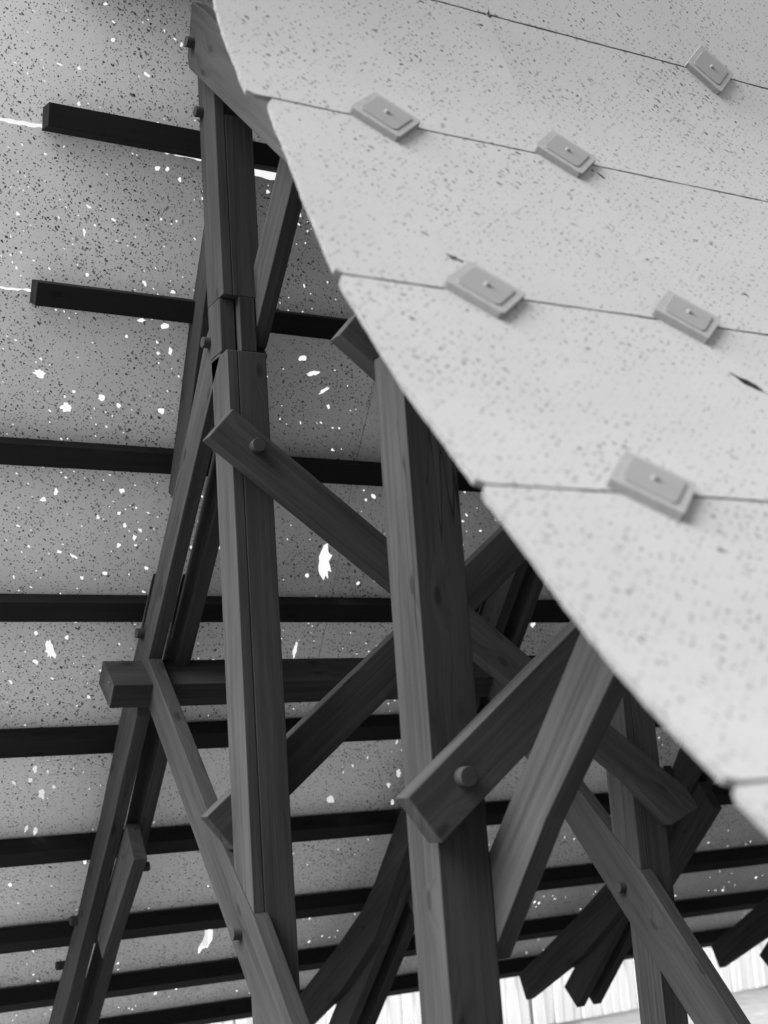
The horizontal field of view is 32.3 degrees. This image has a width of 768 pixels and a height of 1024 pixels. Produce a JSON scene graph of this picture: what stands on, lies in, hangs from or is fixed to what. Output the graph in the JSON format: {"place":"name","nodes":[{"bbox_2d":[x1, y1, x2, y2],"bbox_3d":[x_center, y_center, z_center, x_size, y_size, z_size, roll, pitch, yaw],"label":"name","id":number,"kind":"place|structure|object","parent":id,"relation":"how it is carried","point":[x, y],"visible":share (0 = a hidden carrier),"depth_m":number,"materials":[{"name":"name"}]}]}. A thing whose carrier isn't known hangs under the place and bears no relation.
{"place":"outdoors","nodes":[
{"label":"outdoors","id":0,"kind":"place"},
{"bbox_2d":[0,2,656,831],"label":"sky","id":1,"kind":"structure","parent":0,"point":[324,557],"materials":[{"name":"white"}]},
{"bbox_2d":[17,831,767,1023],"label":"ground","id":2,"kind":"structure","parent":0,"point":[752,1003],"depth_m":8.83,"materials":[{"name":"white"}]},
{"bbox_2d":[49,2,627,1023],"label":"timber frame","id":3,"kind":"object","parent":2,"relation":"on","point":[473,896],"visible":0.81,"depth_m":2.95,"materials":[{"name":"grey wood"}]},
{"bbox_2d":[42,102,279,172],"bbox_3d":[1.190,-0.868,4.338,4.605,0.070,0.070,3,-14,-29],"label":"wall batten","id":4,"kind":"object","parent":3,"relation":"attached to","point":[109,128],"depth_m":3.31,"materials":[{"name":"black wood"}]},
{"bbox_2d":[99,655,535,707],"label":"node beam","id":5,"kind":"structure","parent":3,"relation":"on","point":[125,684],"depth_m":3.56,"materials":[{"name":"wood"}]},
{"bbox_2d":[331,314,380,380],"bbox_3d":[0.438,0.099,2.654,1.143,0.921,0.044,3,-14,-29],"label":"cross brace","id":6,"kind":"object","parent":3,"relation":"attached to","point":[352,340],"visible":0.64,"depth_m":2.47,"materials":[{"name":"wood"}]},
{"bbox_2d":[201,524,527,849],"bbox_3d":[0.092,0.305,3.335,1.196,0.973,0.043,3,-14,-29],"label":"cross brace","id":7,"kind":"object","parent":3,"relation":"attached to","point":[320,732],"visible":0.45,"depth_m":3.18,"materials":[{"name":"wood"}]},
{"bbox_2d":[0,845,767,953],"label":"wall batten","id":8,"kind":"object","parent":3,"relation":"attached to","point":[23,938],"depth_m":4.59,"materials":[{"name":"black wood"}]},
{"bbox_2d":[0,851,218,927],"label":"stone panel","id":9,"kind":"object","parent":8,"relation":"on","point":[47,893],"visible":0.45,"depth_m":4.19,"materials":[{"name":"grey stone"}]},
{"bbox_2d":[0,784,735,867],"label":"wall batten","id":10,"kind":"object","parent":9,"relation":"on","point":[16,852],"depth_m":4.14,"materials":[{"name":"black wood"}]},
{"bbox_2d":[0,748,230,839],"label":"stone panel","id":11,"kind":"object","parent":10,"relation":"on","point":[72,804],"visible":0.46,"depth_m":3.90,"materials":[{"name":"grey stone"}]},
{"bbox_2d":[0,714,663,757],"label":"wall batten","id":12,"kind":"object","parent":11,"relation":"on","point":[47,741],"depth_m":3.76,"materials":[{"name":"black wood"}]},
{"bbox_2d":[0,622,325,728],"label":"stone panel","id":13,"kind":"object","parent":12,"relation":"on","point":[62,694],"visible":0.34,"depth_m":3.71,"materials":[{"name":"grey stone"}]},
{"bbox_2d":[0,594,571,622],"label":"wall batten","id":14,"kind":"object","parent":13,"relation":"on","point":[63,608],"depth_m":3.74,"materials":[{"name":"black wood"}]},
{"bbox_2d":[0,465,350,596],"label":"stone panel","id":15,"kind":"object","parent":14,"relation":"on","point":[53,522],"visible":0.65,"depth_m":3.60,"materials":[{"name":"grey stone"}]},
{"bbox_2d":[0,437,482,491],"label":"wall batten","id":16,"kind":"object","parent":15,"relation":"on","point":[68,454],"depth_m":3.51,"materials":[{"name":"black wood"}]},
{"bbox_2d":[0,288,373,460],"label":"stone panel","id":17,"kind":"object","parent":16,"relation":"on","point":[113,364],"visible":0.6,"depth_m":3.49,"materials":[{"name":"grey stone"}]},
{"bbox_2d":[356,381,458,467],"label":"stone panel","id":18,"kind":"object","parent":16,"relation":"on","point":[369,449],"visible":0.01,"depth_m":3.88,"materials":[{"name":"grey stone"}]},
{"bbox_2d":[332,485,557,599],"bbox_3d":[0.313,0.099,4.194,1.000,0.369,0.212,3,-14,-29],"label":"stone panel","id":19,"kind":"object","parent":14,"relation":"on","point":[482,517],"visible":0.12,"depth_m":4.04,"materials":[{"name":"grey stone"}]},
{"bbox_2d":[305,622,567,714],"bbox_3d":[0.231,0.492,4.310,1.000,0.337,0.240,3,-14,-29],"label":"stone panel","id":20,"kind":"object","parent":12,"relation":"on","point":[339,636],"visible":0.09,"depth_m":4.12,"materials":[{"name":"grey stone"}]},
{"bbox_2d":[290,739,526,816],"bbox_3d":[0.125,0.858,4.470,1.000,0.299,0.299,3,-14,-29],"label":"stone panel","id":21,"kind":"object","parent":10,"relation":"on","point":[360,786],"visible":0.28,"depth_m":4.37,"materials":[{"name":"grey stone"}]},
{"bbox_2d":[583,727,720,793],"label":"stone panel","id":22,"kind":"object","parent":10,"relation":"on","point":[668,745],"visible":0.12,"depth_m":4.94,"materials":[{"name":"grey stone"}]},
{"bbox_2d":[292,825,499,895],"bbox_3d":[-0.002,1.199,4.672,1.000,0.270,0.318,3,-14,-29],"label":"stone panel","id":23,"kind":"object","parent":8,"relation":"on","point":[353,863],"visible":0.2,"depth_m":4.61,"materials":[{"name":"grey stone"}]},
{"bbox_2d":[545,805,724,868],"bbox_3d":[0.891,1.241,5.164,1.038,0.270,0.318,3,-14,-29],"label":"stone panel","id":24,"kind":"object","parent":8,"relation":"on","point":[568,850],"visible":0.13,"depth_m":5.13,"materials":[{"name":"grey stone"}]},
{"bbox_2d":[694,804,767,852],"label":"stone panel","id":25,"kind":"object","parent":8,"relation":"on","point":[733,826],"visible":0.63,"depth_m":5.52,"materials":[{"name":"grey stone"}]},
{"bbox_2d":[30,279,755,388],"bbox_3d":[1.156,-0.444,4.363,4.607,0.077,0.077,3,-14,-29],"label":"wall batten","id":26,"kind":"object","parent":3,"relation":"attached to","point":[99,300],"depth_m":3.36,"materials":[{"name":"black wood"}]},
{"bbox_2d":[0,121,355,318],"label":"stone panel","id":27,"kind":"object","parent":26,"relation":"on","point":[132,194],"visible":0.63,"depth_m":3.37,"materials":[{"name":"grey stone"}]},
{"bbox_2d":[0,0,264,142],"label":"stone panel","id":28,"kind":"object","parent":27,"relation":"on","point":[81,34],"visible":0.31,"depth_m":3.33,"materials":[{"name":"grey stone"}]},
{"bbox_2d":[98,927,731,1023],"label":"wall batten","id":29,"kind":"object","parent":3,"relation":"attached to","point":[223,1011],"depth_m":5.12,"materials":[{"name":"black wood"}]},
{"bbox_2d":[0,988,184,1023],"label":"stone panel","id":30,"kind":"object","parent":29,"relation":"on","point":[138,1004],"visible":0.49,"depth_m":4.86,"materials":[{"name":"grey stone"}]},
{"bbox_2d":[172,955,416,1008],"bbox_3d":[-0.297,1.782,5.156,1.000,0.193,0.349,3,-14,-29],"label":"stone panel","id":31,"kind":"object","parent":29,"relation":"on","point":[213,993],"visible":0.25,"depth_m":5.06,"materials":[{"name":"grey stone"}]},
{"bbox_2d":[401,936,556,974],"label":"stone panel","id":32,"kind":"object","parent":29,"relation":"on","point":[529,948],"visible":0.16,"depth_m":5.73,"materials":[{"name":"grey stone"}]},
{"bbox_2d":[684,909,752,932],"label":"stone panel","id":33,"kind":"object","parent":29,"relation":"on","point":[713,922],"visible":0.15,"depth_m":6.25,"materials":[{"name":"grey stone"}]},
{"bbox_2d":[0,889,767,1012],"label":"wall batten","id":34,"kind":"object","parent":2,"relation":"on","point":[44,995],"depth_m":4.76,"materials":[{"name":"black wood"}]},
{"bbox_2d":[0,928,221,988],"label":"stone panel","id":35,"kind":"object","parent":34,"relation":"on","point":[18,969],"visible":0.48,"depth_m":4.53,"materials":[{"name":"grey stone"}]},
{"bbox_2d":[203,912,414,962],"bbox_3d":[-0.144,1.508,4.903,1.000,0.221,0.348,3,-14,-29],"label":"stone panel","id":36,"kind":"object","parent":34,"relation":"on","point":[313,930],"visible":0.3,"depth_m":4.87,"materials":[{"name":"grey stone"}]},
{"bbox_2d":[525,883,605,920],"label":"stone panel","id":37,"kind":"object","parent":34,"relation":"on","point":[567,901],"visible":0.27,"depth_m":5.43,"materials":[{"name":"grey stone"}]},
{"bbox_2d":[673,864,767,900],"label":"stone panel","id":38,"kind":"object","parent":34,"relation":"on","point":[697,885],"visible":0.66,"depth_m":5.86,"materials":[{"name":"grey stone"}]},
{"bbox_2d":[8,803,767,1023],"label":"slatted fence","id":39,"kind":"object","parent":2,"relation":"on","point":[749,969],"visible":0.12,"depth_m":8.54,"materials":[{"name":"grey wood"}]},
{"bbox_2d":[300,559,750,1023],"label":"timber frame","id":40,"kind":"object","parent":2,"relation":"on","point":[625,845],"visible":0.27,"depth_m":3.46,"materials":[{"name":"grey wood"}]},
{"bbox_2d":[203,409,697,824],"bbox_3d":[0.203,0.283,3.218,1.306,1.009,0.065,3,-14,-29],"label":"cross brace","id":41,"kind":"object","parent":40,"relation":"attached to","point":[252,453],"visible":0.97,"depth_m":3.12,"materials":[{"name":"grey wood"}]},
{"bbox_2d":[396,618,580,842],"bbox_3d":[0.513,0.122,2.504,1.155,0.898,0.065,3,-14,-29],"label":"cross brace","id":42,"kind":"object","parent":40,"relation":"attached to","point":[444,793],"visible":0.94,"depth_m":2.23,"materials":[{"name":"grey wood"}]},
{"bbox_2d":[519,744,721,1006],"bbox_3d":[1.686,0.460,3.795,0.212,3.464,4.678,3,-14,-29],"label":"timber frame","id":43,"kind":"object","parent":2,"relation":"on","point":[591,942],"visible":0.38,"depth_m":5.13,"materials":[{"name":"grey wood"}]},
{"bbox_2d":[711,897,767,967],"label":"timber frame","id":44,"kind":"object","parent":2,"relation":"on","point":[745,934],"visible":1,"depth_m":5.86,"materials":[{"name":"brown wood"}]},
{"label":"stone panel","id":45,"kind":"object","parent":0,"visible":0},
{"bbox_2d":[732,782,767,834],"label":"stone panel","id":46,"kind":"object","parent":45,"relation":"on","point":[751,800],"visible":1,"depth_m":1.03,"materials":[{"name":"white stone"}]},
{"bbox_2d":[482,485,767,787],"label":"stone panel","id":47,"kind":"object","parent":46,"relation":"on","point":[668,615],"visible":0.94,"depth_m":1.29,"materials":[{"name":"white stone"}]},
{"bbox_2d":[339,275,767,502],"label":"stone panel","id":48,"kind":"object","parent":47,"relation":"on","point":[531,394],"visible":0.86,"depth_m":1.65,"materials":[{"name":"white stone"}]},
{"bbox_2d":[267,99,660,319],"bbox_3d":[0.116,-0.450,1.974,0.569,0.385,0.248,3,-14,-29],"label":"stone panel","id":49,"kind":"object","parent":48,"relation":"on","point":[418,207],"visible":0.87,"depth_m":1.96,"materials":[{"name":"grey stone"}]},
{"bbox_2d":[213,0,543,153],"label":"stone panel","id":50,"kind":"object","parent":49,"relation":"on","point":[436,67],"visible":0.88,"depth_m":2.22,"materials":[{"name":"grey stone"}]},
{"bbox_2d":[432,0,488,14],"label":"stone panel","id":51,"kind":"object","parent":50,"relation":"on","point":[479,6],"visible":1,"depth_m":2.44,"materials":[{"name":"grey stone"}]},
{"bbox_2d":[348,92,420,141],"bbox_3d":[0.001,-0.622,2.091,0.119,0.116,0.068,-3,-12,-3],"label":"anchor washer","id":52,"kind":"object","parent":49,"relation":"on","point":[385,116],"visible":1,"depth_m":2.07,"materials":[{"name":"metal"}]},
{"bbox_2d":[442,262,524,319],"bbox_3d":[0.135,-0.299,1.796,0.075,0.111,0.114,-12,-14,31],"label":"anchor washer","id":53,"kind":"object","parent":48,"relation":"on","point":[484,290],"visible":1,"depth_m":1.78,"materials":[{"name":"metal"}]},
{"bbox_2d":[605,450,696,521],"bbox_3d":[0.302,-0.029,1.498,0.081,0.104,0.111,-10,-14,26],"label":"anchor washer","id":54,"kind":"object","parent":47,"relation":"on","point":[649,484],"visible":1,"depth_m":1.48,"materials":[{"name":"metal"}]},
{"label":"stone panel","id":55,"kind":"object","parent":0,"visible":0},
{"bbox_2d":[693,328,767,418],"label":"stone panel","id":56,"kind":"object","parent":55,"relation":"on","point":[736,357],"visible":0.67,"depth_m":1.93,"materials":[{"name":"grey stone"}]},
{"bbox_2d":[567,166,767,335],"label":"stone panel","id":57,"kind":"object","parent":56,"relation":"on","point":[706,249],"visible":0.88,"depth_m":2.21,"materials":[{"name":"grey stone"}]},
{"bbox_2d":[533,130,596,177],"bbox_3d":[0.308,-0.609,2.261,0.119,0.117,0.069,-3,-12,-3],"label":"anchor washer","id":58,"kind":"object","parent":57,"relation":"on","point":[564,153],"visible":1,"depth_m":2.24,"materials":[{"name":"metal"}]},
{"bbox_2d":[491,17,767,201],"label":"stone panel","id":59,"kind":"object","parent":57,"relation":"on","point":[617,110],"visible":0.94,"depth_m":2.50,"materials":[{"name":"grey stone"}]},
{"bbox_2d":[486,0,767,89],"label":"stone panel","id":60,"kind":"object","parent":59,"relation":"on","point":[731,35],"visible":0.96,"depth_m":2.71,"materials":[{"name":"grey stone"}]},
{"bbox_2d":[684,45,733,94],"bbox_3d":[0.663,-0.902,2.711,0.126,0.125,0.047,3,-14,-29],"label":"anchor washer","id":61,"kind":"object","parent":59,"relation":"on","point":[708,69],"visible":1,"depth_m":2.69,"materials":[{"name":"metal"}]},
{"bbox_2d":[651,290,720,343],"bbox_3d":[0.450,-0.289,1.976,0.075,0.112,0.116,-11,-14,31],"label":"anchor washer","id":62,"kind":"object","parent":56,"relation":"on","point":[685,316],"visible":1,"depth_m":1.95,"materials":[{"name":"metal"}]}
]}

